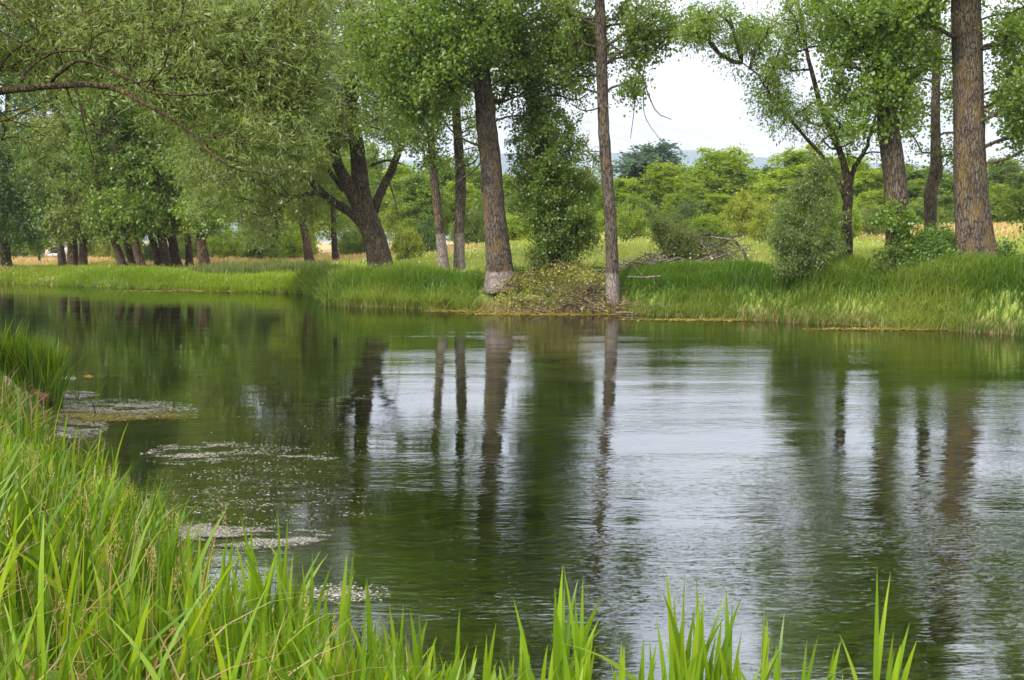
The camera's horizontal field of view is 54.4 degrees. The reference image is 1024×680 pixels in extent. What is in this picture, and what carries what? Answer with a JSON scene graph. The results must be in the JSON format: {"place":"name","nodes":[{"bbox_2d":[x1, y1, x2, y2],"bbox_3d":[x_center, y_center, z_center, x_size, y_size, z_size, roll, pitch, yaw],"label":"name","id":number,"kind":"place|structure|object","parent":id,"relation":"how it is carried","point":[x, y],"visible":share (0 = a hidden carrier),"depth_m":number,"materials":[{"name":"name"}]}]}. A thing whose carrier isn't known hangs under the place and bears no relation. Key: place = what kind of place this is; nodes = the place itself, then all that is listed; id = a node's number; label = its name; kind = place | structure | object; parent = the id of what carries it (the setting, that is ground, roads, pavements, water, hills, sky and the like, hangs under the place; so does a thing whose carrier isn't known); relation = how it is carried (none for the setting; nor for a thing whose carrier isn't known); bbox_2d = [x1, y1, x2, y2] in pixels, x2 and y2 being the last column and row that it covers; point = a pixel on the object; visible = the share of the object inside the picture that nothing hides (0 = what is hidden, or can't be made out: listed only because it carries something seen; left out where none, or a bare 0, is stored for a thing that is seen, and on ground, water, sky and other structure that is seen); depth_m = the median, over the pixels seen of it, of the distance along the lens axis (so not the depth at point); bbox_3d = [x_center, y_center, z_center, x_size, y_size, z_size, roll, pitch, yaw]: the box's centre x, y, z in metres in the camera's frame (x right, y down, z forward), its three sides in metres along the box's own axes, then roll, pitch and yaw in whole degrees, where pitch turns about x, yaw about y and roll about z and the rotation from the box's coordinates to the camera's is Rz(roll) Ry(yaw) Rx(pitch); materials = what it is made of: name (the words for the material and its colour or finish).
{"place":"outdoors","nodes":[
{"label":"outdoors","id":0,"kind":"place"},
{"bbox_2d":[0,283,1023,628],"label":"river water","id":1,"kind":"structure","parent":0,"point":[914,421],"depth_m":13.93,"materials":[{"name":"liquid"}]},
{"bbox_2d":[53,375,197,437],"bbox_3d":[-6.302,0.923,15.827,2.083,0.020,6.566,-3,6,-26],"label":"floating scum","id":2,"kind":"object","parent":1,"relation":"on","point":[96,408],"visible":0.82,"depth_m":14.72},
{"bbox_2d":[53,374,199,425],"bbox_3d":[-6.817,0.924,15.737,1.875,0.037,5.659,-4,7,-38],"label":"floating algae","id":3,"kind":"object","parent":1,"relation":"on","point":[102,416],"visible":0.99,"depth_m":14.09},
{"bbox_2d":[142,441,333,464],"bbox_3d":[-3.187,1.330,11.759,2.424,0.018,1.295,0,6,0],"label":"floating scum","id":4,"kind":"object","parent":1,"relation":"on","point":[190,455],"visible":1,"depth_m":11.69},
{"bbox_2d":[179,521,331,584],"bbox_3d":[-2.365,1.701,8.036,1.473,0.017,1.520,1,6,11],"label":"floating scum","id":5,"kind":"object","parent":1,"relation":"on","point":[266,543],"visible":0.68,"depth_m":8.41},
{"bbox_2d":[149,348,435,602],"bbox_3d":[-2.052,0.810,16.982,7.917,0.018,19.840,-2,6,-19],"label":"floating scum","id":6,"kind":"object","parent":1,"relation":"on","point":[355,593],"visible":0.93,"depth_m":9.40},
{"bbox_2d":[114,290,947,330],"bbox_3d":[-2.434,-1.435,39.437,40.737,0.035,7.520,5,7,40],"label":"floating algae","id":7,"kind":"object","parent":1,"relation":"on","point":[671,319],"visible":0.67,"depth_m":33.31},
{"bbox_2d":[203,455,1023,679],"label":"water weed","id":8,"kind":"object","parent":1,"relation":"in","point":[808,625],"visible":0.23,"depth_m":7.52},
{"bbox_2d":[0,0,1023,166],"label":"sky","id":9,"kind":"structure","parent":0,"point":[698,100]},
{"bbox_2d":[1,227,1023,679],"bbox_3d":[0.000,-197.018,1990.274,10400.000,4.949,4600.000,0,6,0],"label":"ground","id":10,"kind":"structure","parent":0,"point":[485,625],"depth_m":10.68,"materials":[{"name":"liquid"}]},
{"bbox_2d":[0,31,55,265],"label":"tree","id":11,"kind":"object","parent":10,"relation":"on","point":[16,229],"visible":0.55,"depth_m":65.87,"materials":[{"name":"green plant"}]},
{"bbox_2d":[8,580,66,658],"bbox_3d":[-2.221,1.354,4.721,0.183,0.375,0.281,5,8,41],"label":"iris clump","id":12,"kind":"object","parent":10,"relation":"on","point":[50,605],"visible":0.26,"depth_m":4.75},
{"bbox_2d":[0,1,80,265],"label":"tree","id":13,"kind":"object","parent":10,"relation":"on","point":[61,256],"visible":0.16,"depth_m":64.01,"materials":[{"name":"green plant"}]},
{"bbox_2d":[0,311,87,413],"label":"reed tuft","id":14,"kind":"object","parent":10,"relation":"on","point":[38,371],"visible":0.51,"depth_m":14.39,"materials":[{"name":"green plant"}]},
{"bbox_2d":[7,3,107,266],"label":"tree","id":15,"kind":"object","parent":10,"relation":"on","point":[72,251],"visible":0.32,"depth_m":63.08,"materials":[{"name":"green plant"}]},
{"bbox_2d":[10,1,115,264],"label":"tree","id":16,"kind":"object","parent":10,"relation":"on","point":[83,257],"visible":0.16,"depth_m":62.58,"materials":[{"name":"green plant"}]},
{"bbox_2d":[81,606,129,679],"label":"iris clump","id":17,"kind":"object","parent":10,"relation":"on","point":[85,648],"visible":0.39,"depth_m":4.53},
{"bbox_2d":[46,1,166,265],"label":"tree","id":18,"kind":"object","parent":10,"relation":"on","point":[119,255],"visible":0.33,"depth_m":60.03,"materials":[{"name":"green plant"}]},
{"bbox_2d":[52,5,181,263],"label":"tree","id":19,"kind":"object","parent":10,"relation":"on","point":[129,255],"visible":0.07,"depth_m":61.91,"materials":[{"name":"green plant"}]},
{"bbox_2d":[57,5,184,266],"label":"tree","id":20,"kind":"object","parent":10,"relation":"on","point":[136,207],"visible":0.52,"depth_m":59.34,"materials":[{"name":"green plant"}]},
{"bbox_2d":[94,4,187,265],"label":"tree","id":21,"kind":"object","parent":10,"relation":"on","point":[156,253],"visible":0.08,"depth_m":61.90,"materials":[{"name":"green plant"}]},
{"bbox_2d":[102,40,190,266],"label":"tree","id":22,"kind":"object","parent":10,"relation":"on","point":[165,257],"visible":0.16,"depth_m":62.34,"materials":[{"name":"green plant"}]},
{"bbox_2d":[107,587,208,677],"bbox_3d":[-1.617,1.339,4.638,0.564,0.489,0.293,-5,8,-43],"label":"iris clump","id":23,"kind":"object","parent":10,"relation":"on","point":[133,625],"visible":0.32,"depth_m":4.55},
{"bbox_2d":[139,567,189,669],"bbox_3d":[-1.560,1.341,4.695,0.478,0.509,0.174,2,6,21],"label":"iris clump","id":24,"kind":"object","parent":10,"relation":"on","point":[175,611],"visible":0.27,"depth_m":4.73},
{"bbox_2d":[0,261,348,295],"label":"grass","id":25,"kind":"structure","parent":10,"relation":"on","point":[138,276],"depth_m":53.61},
{"bbox_2d":[0,424,348,679],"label":"seed heads","id":26,"kind":"object","parent":10,"relation":"on","point":[152,569],"visible":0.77,"depth_m":4.51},
{"bbox_2d":[0,0,386,212],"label":"willow tree","id":27,"kind":"object","parent":10,"relation":"on","point":[191,73],"visible":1,"depth_m":8.78,"materials":[{"name":"green plant"}]},
{"bbox_2d":[135,0,255,266],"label":"tree","id":28,"kind":"object","parent":10,"relation":"on","point":[202,248],"visible":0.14,"depth_m":58.74,"materials":[{"name":"green plant"}]},
{"bbox_2d":[153,626,240,679],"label":"iris clump","id":29,"kind":"object","parent":10,"relation":"on","point":[167,675],"visible":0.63,"depth_m":4.11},
{"bbox_2d":[172,523,227,602],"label":"iris clump","id":30,"kind":"object","parent":10,"relation":"on","point":[188,556],"visible":0.16,"depth_m":5.50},
{"bbox_2d":[206,230,241,258],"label":"bush","id":31,"kind":"object","parent":10,"relation":"on","point":[223,249],"visible":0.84,"depth_m":83.29,"materials":[{"name":"green plant"}]},
{"bbox_2d":[206,588,271,679],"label":"iris clump","id":32,"kind":"object","parent":10,"relation":"on","point":[240,630],"visible":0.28,"depth_m":4.49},
{"bbox_2d":[0,329,501,679],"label":"bank grass","id":33,"kind":"structure","parent":10,"relation":"on","point":[103,633],"depth_m":5.11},
{"bbox_2d":[226,515,277,660],"bbox_3d":[-1.321,1.296,5.190,0.249,0.821,0.240,1,6,11],"label":"iris clump","id":34,"kind":"object","parent":10,"relation":"on","point":[253,594],"visible":0.42,"depth_m":5.12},
{"bbox_2d":[185,258,329,274],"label":"reeds","id":35,"kind":"object","parent":10,"relation":"on","point":[257,267],"visible":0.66,"depth_m":53.85,"materials":[{"name":"green plant"}]},
{"bbox_2d":[236,229,279,259],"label":"bush","id":36,"kind":"object","parent":10,"relation":"on","point":[251,253],"visible":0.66,"depth_m":79.17,"materials":[{"name":"green plant"}]},
{"bbox_2d":[0,360,530,679],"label":"dry blades","id":37,"kind":"object","parent":10,"relation":"on","point":[155,665],"visible":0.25,"depth_m":4.60,"materials":[{"name":"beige plant"}]},
{"bbox_2d":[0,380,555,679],"bbox_3d":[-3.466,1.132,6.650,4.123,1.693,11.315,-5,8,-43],"label":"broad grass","id":38,"kind":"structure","parent":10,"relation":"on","point":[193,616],"depth_m":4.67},
{"bbox_2d":[227,555,336,667],"bbox_3d":[-1.192,1.407,4.996,0.636,0.740,0.214,0,6,0],"label":"iris clump","id":39,"kind":"object","parent":10,"relation":"on","point":[311,604],"visible":0.41,"depth_m":4.96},
{"bbox_2d":[240,508,326,646],"bbox_3d":[-1.121,1.301,5.292,0.277,0.928,0.845,3,6,26],"label":"iris clump","id":40,"kind":"object","parent":10,"relation":"on","point":[287,584],"visible":0.5,"depth_m":5.13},
{"bbox_2d":[265,224,322,258],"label":"bush","id":41,"kind":"object","parent":10,"relation":"on","point":[293,247],"visible":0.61,"depth_m":82.43,"materials":[{"name":"green plant"}]},
{"bbox_2d":[250,142,350,261],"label":"tree","id":42,"kind":"object","parent":10,"relation":"on","point":[307,246],"visible":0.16,"depth_m":65.47,"materials":[{"name":"green plant"}]},
{"bbox_2d":[266,611,338,679],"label":"iris clump","id":43,"kind":"object","parent":10,"relation":"on","point":[293,649],"visible":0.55,"depth_m":4.38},
{"bbox_2d":[134,0,475,271],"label":"tree","id":44,"kind":"object","parent":10,"relation":"on","point":[361,212],"visible":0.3,"depth_m":43.79,"materials":[{"name":"green plant"}]},
{"bbox_2d":[258,147,355,245],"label":"background tree","id":45,"kind":"object","parent":10,"relation":"on","point":[317,224],"visible":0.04,"depth_m":101.29,"materials":[{"name":"green plant"}]},
{"bbox_2d":[272,552,368,663],"bbox_3d":[-0.892,1.456,4.825,0.458,0.788,0.569,-3,6,-27],"label":"iris clump","id":46,"kind":"object","parent":10,"relation":"on","point":[345,603],"visible":0.54,"depth_m":4.97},
{"bbox_2d":[288,262,355,305],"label":"sedge","id":47,"kind":"object","parent":10,"relation":"on","point":[319,289],"visible":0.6,"depth_m":45.19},
{"bbox_2d":[297,122,383,261],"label":"tree","id":48,"kind":"object","parent":10,"relation":"on","point":[334,225],"visible":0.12,"depth_m":69.38,"materials":[{"name":"green plant"}]},
{"bbox_2d":[324,629,365,679],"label":"iris clump","id":49,"kind":"object","parent":10,"relation":"on","point":[340,668],"visible":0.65,"depth_m":4.19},
{"bbox_2d":[329,221,365,255],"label":"bush","id":50,"kind":"object","parent":10,"relation":"on","point":[352,242],"visible":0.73,"depth_m":78.74,"materials":[{"name":"green plant"}]},
{"bbox_2d":[344,577,381,678],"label":"iris clump","id":51,"kind":"object","parent":10,"relation":"on","point":[371,634],"visible":0.49,"depth_m":4.79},
{"bbox_2d":[340,141,396,229],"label":"background tree","id":52,"kind":"object","parent":10,"relation":"on","point":[372,157],"visible":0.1,"depth_m":107.29,"materials":[{"name":"green plant"}]},
{"bbox_2d":[378,604,404,679],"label":"iris clump","id":53,"kind":"object","parent":10,"relation":"on","point":[387,652],"visible":0.49,"depth_m":4.65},
{"bbox_2d":[378,160,420,235],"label":"background tree","id":54,"kind":"object","parent":10,"relation":"on","point":[400,172],"visible":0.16,"depth_m":94.00,"materials":[{"name":"green plant"}]},
{"bbox_2d":[389,222,426,260],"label":"bush","id":55,"kind":"object","parent":10,"relation":"on","point":[404,246],"visible":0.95,"depth_m":59.38,"materials":[{"name":"green plant"}]},
{"bbox_2d":[352,0,475,269],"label":"poplar tree","id":56,"kind":"object","parent":10,"relation":"on","point":[433,157],"visible":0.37,"depth_m":42.28,"materials":[{"name":"green plant"}]},
{"bbox_2d":[380,171,453,240],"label":"background tree","id":57,"kind":"object","parent":10,"relation":"on","point":[414,205],"visible":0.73,"depth_m":86.21,"materials":[{"name":"green plant"}]},
{"bbox_2d":[396,611,460,679],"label":"iris clump","id":58,"kind":"object","parent":10,"relation":"on","point":[417,651],"visible":0.76,"depth_m":4.63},
{"bbox_2d":[411,211,447,252],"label":"bush","id":59,"kind":"object","parent":10,"relation":"on","point":[429,234],"visible":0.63,"depth_m":71.05,"materials":[{"name":"green plant"}]},
{"bbox_2d":[326,0,569,293],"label":"poplar tree","id":60,"kind":"object","parent":10,"relation":"on","point":[427,62],"visible":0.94,"depth_m":34.48,"materials":[{"name":"green plant"}]},
{"bbox_2d":[443,179,482,239],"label":"background tree","id":61,"kind":"object","parent":10,"relation":"on","point":[448,218],"visible":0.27,"depth_m":90.44,"materials":[{"name":"green plant"}]},
{"bbox_2d":[424,0,505,271],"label":"poplar tree","id":62,"kind":"object","parent":10,"relation":"on","point":[462,161],"visible":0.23,"depth_m":43.38,"materials":[{"name":"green plant"}]},
{"bbox_2d":[446,198,484,245],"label":"bush","id":63,"kind":"object","parent":10,"relation":"on","point":[474,221],"visible":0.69,"depth_m":82.87,"materials":[{"name":"green plant"}]},
{"bbox_2d":[484,209,536,241],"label":"bush","id":64,"kind":"object","parent":10,"relation":"on","point":[514,233],"visible":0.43,"depth_m":76.70,"materials":[{"name":"green plant"}]},
{"bbox_2d":[0,222,1023,285],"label":"dry field grass","id":65,"kind":"structure","parent":10,"relation":"on","point":[34,259],"depth_m":72.70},
{"bbox_2d":[6,222,1023,275],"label":"meadow grass","id":66,"kind":"structure","parent":10,"relation":"on","point":[763,251],"depth_m":53.69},
{"bbox_2d":[468,256,605,311],"bbox_3d":[1.103,-1.953,36.239,5.508,2.268,3.960,0,6,0],"label":"brush pile","id":67,"kind":"object","parent":10,"relation":"on","point":[591,278],"visible":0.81,"depth_m":35.73,"materials":[{"name":"green plant"}]},
{"bbox_2d":[491,0,618,283],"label":"poplar tree","id":68,"kind":"object","parent":10,"relation":"on","point":[558,217],"visible":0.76,"depth_m":36.20,"materials":[{"name":"green plant"}]},
{"bbox_2d":[513,566,602,679],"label":"iris clump","id":69,"kind":"object","parent":10,"relation":"on","point":[557,645],"visible":0.81,"depth_m":4.14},
{"bbox_2d":[548,566,596,679],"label":"iris clump","id":70,"kind":"object","parent":10,"relation":"on","point":[587,670],"visible":0.75,"depth_m":4.13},
{"bbox_2d":[520,280,660,314],"bbox_3d":[2.674,-1.167,34.628,5.027,1.900,3.077,0,6,0],"label":"brush pile","id":71,"kind":"object","parent":10,"relation":"on","point":[589,299],"visible":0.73,"depth_m":34.52,"materials":[{"name":"brown plant"}]},
{"bbox_2d":[531,0,696,306],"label":"poplar tree","id":72,"kind":"object","parent":10,"relation":"on","point":[639,32],"visible":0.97,"depth_m":33.94,"materials":[{"name":"green plant"}]},
{"bbox_2d":[586,175,661,218],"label":"background tree","id":73,"kind":"object","parent":10,"relation":"on","point":[624,188],"visible":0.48,"depth_m":89.92,"materials":[{"name":"green plant"}]},
{"bbox_2d":[616,204,650,239],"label":"bush","id":74,"kind":"object","parent":10,"relation":"on","point":[627,227],"visible":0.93,"depth_m":65.05,"materials":[{"name":"green plant"}]},
{"bbox_2d":[616,195,661,229],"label":"bush","id":75,"kind":"object","parent":10,"relation":"on","point":[645,207],"visible":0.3,"depth_m":74.83,"materials":[{"name":"green plant"}]},
{"bbox_2d":[597,138,700,219],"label":"background tree","id":76,"kind":"object","parent":10,"relation":"on","point":[636,164],"visible":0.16,"depth_m":108.61,"materials":[{"name":"green plant"}]},
{"bbox_2d":[563,571,742,679],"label":"iris clump","id":77,"kind":"object","parent":10,"relation":"on","point":[676,637],"visible":0.94,"depth_m":4.03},
{"bbox_2d":[598,579,741,679],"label":"iris clump","id":78,"kind":"object","parent":10,"relation":"on","point":[704,660],"visible":0.69,"depth_m":4.04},
{"bbox_2d":[319,248,1023,335],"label":"sedge","id":79,"kind":"object","parent":10,"relation":"on","point":[388,285],"visible":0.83,"depth_m":31.66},
{"bbox_2d":[644,206,702,261],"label":"shrub","id":80,"kind":"object","parent":10,"relation":"on","point":[675,239],"visible":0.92,"depth_m":39.46,"materials":[{"name":"green plant"}]},
{"bbox_2d":[636,158,710,218],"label":"background tree","id":81,"kind":"object","parent":10,"relation":"on","point":[666,176],"visible":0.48,"depth_m":89.71,"materials":[{"name":"green plant"}]},
{"bbox_2d":[323,296,1023,335],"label":"dry sedge","id":82,"kind":"object","parent":10,"relation":"on","point":[743,310],"visible":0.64,"depth_m":31.78,"materials":[{"name":"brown plant"}]},
{"bbox_2d":[658,181,710,215],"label":"background tree","id":83,"kind":"object","parent":10,"relation":"on","point":[685,191],"visible":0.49,"depth_m":84.42,"materials":[{"name":"green plant"}]},
{"bbox_2d":[663,197,716,223],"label":"bush","id":84,"kind":"object","parent":10,"relation":"on","point":[682,208],"visible":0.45,"depth_m":78.84,"materials":[{"name":"green plant"}]},
{"bbox_2d":[634,222,761,263],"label":"brush pile","id":85,"kind":"object","parent":10,"relation":"on","point":[720,252],"visible":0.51,"depth_m":40.41,"materials":[{"name":"brown wood"}]},
{"bbox_2d":[681,209,735,244],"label":"bush","id":86,"kind":"object","parent":10,"relation":"on","point":[704,222],"visible":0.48,"depth_m":53.06,"materials":[{"name":"green plant"}]},
{"bbox_2d":[692,192,732,217],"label":"background tree","id":87,"kind":"object","parent":10,"relation":"on","point":[715,203],"visible":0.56,"depth_m":78.44,"materials":[{"name":"green plant"}]},
{"bbox_2d":[682,143,765,198],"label":"background tree","id":88,"kind":"object","parent":10,"relation":"on","point":[725,171],"visible":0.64,"depth_m":100.65,"materials":[{"name":"green plant"}]},
{"bbox_2d":[719,187,773,234],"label":"bush","id":89,"kind":"object","parent":10,"relation":"on","point":[737,217],"visible":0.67,"depth_m":58.82,"materials":[{"name":"green plant"}]},
{"bbox_2d":[743,194,790,240],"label":"bush","id":90,"kind":"object","parent":10,"relation":"on","point":[758,224],"visible":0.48,"depth_m":55.43,"materials":[{"name":"green plant"}]},
{"bbox_2d":[756,609,784,679],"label":"iris clump","id":91,"kind":"object","parent":10,"relation":"on","point":[766,669],"visible":1,"depth_m":4.03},
{"bbox_2d":[750,178,794,210],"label":"background tree","id":92,"kind":"object","parent":10,"relation":"on","point":[770,187],"visible":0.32,"depth_m":84.14,"materials":[{"name":"green plant"}]},
{"bbox_2d":[655,0,905,256],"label":"tree","id":93,"kind":"object","parent":10,"relation":"on","point":[700,30],"visible":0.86,"depth_m":31.77,"materials":[{"name":"green plant"}]},
{"bbox_2d":[714,592,848,679],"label":"iris clump","id":94,"kind":"object","parent":10,"relation":"on","point":[726,667],"visible":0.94,"depth_m":4.05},
{"bbox_2d":[744,142,864,202],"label":"background tree","id":95,"kind":"object","parent":10,"relation":"on","point":[795,160],"visible":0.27,"depth_m":95.35,"materials":[{"name":"green plant"}]},
{"bbox_2d":[757,155,856,283],"bbox_3d":[9.343,-3.793,31.431,3.196,4.303,2.544,0,6,0],"label":"shrub","id":96,"kind":"object","parent":10,"relation":"on","point":[789,251],"visible":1,"depth_m":31.19,"materials":[{"name":"green plant"}]},
{"bbox_2d":[813,192,863,238],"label":"bush","id":97,"kind":"object","parent":10,"relation":"on","point":[856,229],"visible":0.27,"depth_m":57.23,"materials":[{"name":"green plant"}]},
{"bbox_2d":[825,150,883,207],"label":"background tree","id":98,"kind":"object","parent":10,"relation":"on","point":[872,180],"visible":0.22,"depth_m":99.98,"materials":[{"name":"green plant"}]},
{"bbox_2d":[770,0,953,268],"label":"poplar tree","id":99,"kind":"object","parent":10,"relation":"on","point":[883,48],"visible":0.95,"depth_m":29.56,"materials":[{"name":"green plant"}]},
{"bbox_2d":[840,573,900,679],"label":"iris clump","id":100,"kind":"object","parent":10,"relation":"on","point":[878,644],"visible":1,"depth_m":3.94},
{"bbox_2d":[864,238,919,277],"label":"shrub","id":101,"kind":"object","parent":10,"relation":"on","point":[884,260],"visible":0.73,"depth_m":29.98,"materials":[{"name":"green plant"}]},
{"bbox_2d":[872,164,953,212],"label":"background tree","id":102,"kind":"object","parent":10,"relation":"on","point":[945,188],"visible":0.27,"depth_m":95.09,"materials":[{"name":"green plant"}]},
{"bbox_2d":[890,218,962,270],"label":"shrub","id":103,"kind":"object","parent":10,"relation":"on","point":[937,240],"visible":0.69,"depth_m":30.00,"materials":[{"name":"green plant"}]},
{"bbox_2d":[860,0,1023,258],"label":"poplar tree","id":104,"kind":"object","parent":10,"relation":"on","point":[974,229],"visible":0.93,"depth_m":29.14,"materials":[{"name":"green plant"}]},
{"bbox_2d":[899,0,1006,231],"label":"poplar tree","id":105,"kind":"object","parent":10,"relation":"on","point":[937,155],"visible":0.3,"depth_m":37.34,"materials":[{"name":"green plant"}]},
{"bbox_2d":[984,0,1023,243],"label":"poplar tree","id":106,"kind":"object","parent":10,"relation":"on","point":[1017,199],"visible":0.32,"depth_m":30.68,"materials":[{"name":"green plant"}]},
{"bbox_2d":[987,152,1023,192],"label":"background tree","id":107,"kind":"object","parent":10,"relation":"on","point":[1014,174],"visible":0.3,"depth_m":103.47,"materials":[{"name":"green plant"}]},
{"bbox_2d":[45,149,1023,240],"bbox_3d":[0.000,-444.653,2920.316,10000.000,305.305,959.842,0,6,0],"label":"hills","id":108,"kind":"structure","parent":0,"point":[758,162],"depth_m":3043.01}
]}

